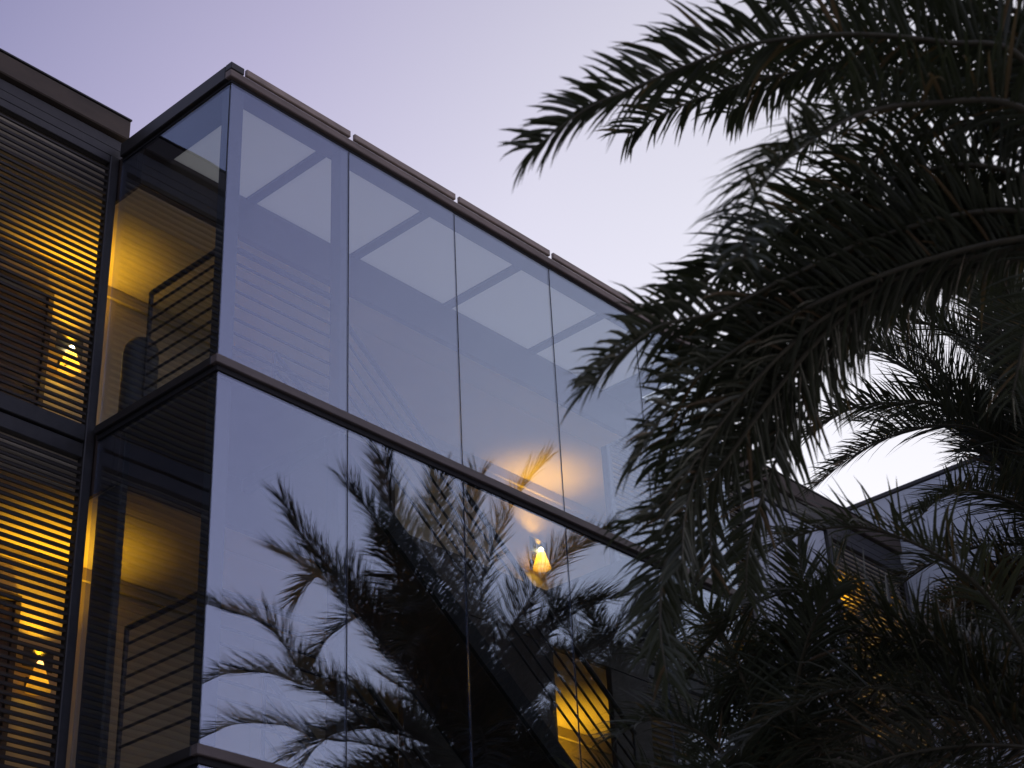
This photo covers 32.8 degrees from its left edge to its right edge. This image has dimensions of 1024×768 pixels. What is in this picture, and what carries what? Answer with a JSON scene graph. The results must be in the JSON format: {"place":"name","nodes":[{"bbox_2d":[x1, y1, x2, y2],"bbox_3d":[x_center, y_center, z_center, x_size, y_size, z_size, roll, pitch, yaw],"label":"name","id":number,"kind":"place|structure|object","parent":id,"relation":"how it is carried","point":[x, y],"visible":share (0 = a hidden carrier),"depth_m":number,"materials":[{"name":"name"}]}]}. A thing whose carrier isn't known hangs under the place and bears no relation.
{"place":"outdoors","nodes":[
{"label":"outdoors","id":0,"kind":"place"},
{"bbox_2d":[0,48,936,767],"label":"gallery building","id":1,"kind":"structure","parent":0,"point":[86,260],"depth_m":17.63,"materials":[{"name":"grey paint"}]},
{"bbox_2d":[0,589,21,763],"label":"door","id":2,"kind":"structure","parent":1,"relation":"in","point":[3,724],"depth_m":15.76,"materials":[{"name":"brown paint"}]},
{"bbox_2d":[0,270,54,407],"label":"door","id":3,"kind":"structure","parent":1,"relation":"in","point":[12,276],"depth_m":17.30,"materials":[{"name":"brown paint"}]},
{"bbox_2d":[22,647,53,695],"bbox_3d":[-4.308,2.599,15.822,0.260,0.420,0.260,-1,-31,-3],"label":"wall lamp","id":4,"kind":"object","parent":1,"relation":"attached to","point":[37,669],"visible":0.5,"depth_m":15.81,"materials":[{"name":"yellow metal"}]},
{"bbox_2d":[55,332,82,376],"bbox_3d":[-4.458,-0.307,17.542,0.260,0.420,0.260,-1,-31,-3],"label":"wall lamp","id":5,"kind":"object","parent":1,"relation":"attached to","point":[68,352],"visible":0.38,"depth_m":17.53,"materials":[{"name":"yellow metal"}]},
{"bbox_2d":[529,536,550,571],"bbox_3d":[0.357,2.162,22.138,0.260,0.420,0.260,-1,-31,-3],"label":"wall lamp","id":6,"kind":"object","parent":1,"relation":"attached to","point":[540,563],"visible":1,"depth_m":22.12,"materials":[{"name":"yellow metal"}]},
{"bbox_2d":[0,0,1022,506],"label":"sky","id":7,"kind":"structure","parent":0,"point":[430,84],"materials":[{"name":"purple"}]},
{"label":"ground","id":8,"kind":"structure","parent":0,"visible":0},
{"bbox_2d":[75,62,745,767],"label":"stair tower","id":9,"kind":"structure","parent":8,"relation":"on","point":[229,168],"depth_m":16.72,"materials":[{"name":"clear glass"}]},
{"bbox_2d":[497,0,1023,722],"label":"palm tree","id":10,"kind":"object","parent":8,"relation":"on","point":[929,232],"visible":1,"depth_m":9.04,"materials":[{"name":"green plant"}]},
{"bbox_2d":[552,508,1023,767],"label":"palm tree","id":11,"kind":"object","parent":8,"relation":"on","point":[761,743],"visible":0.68,"depth_m":11.33,"materials":[{"name":"green plant"}]},
{"bbox_2d":[660,471,1023,767],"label":"palm tree","id":12,"kind":"object","parent":8,"relation":"on","point":[1003,709],"visible":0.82,"depth_m":10.89,"materials":[{"name":"green plant"}]},
{"bbox_2d":[789,130,1023,767],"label":"palm tree","id":13,"kind":"object","parent":8,"relation":"on","point":[999,441],"visible":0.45,"depth_m":16.64,"materials":[{"name":"green plant"}]},
{"bbox_2d":[846,454,1023,767],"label":"building","id":14,"kind":"structure","parent":8,"relation":"on","point":[881,501],"depth_m":26.86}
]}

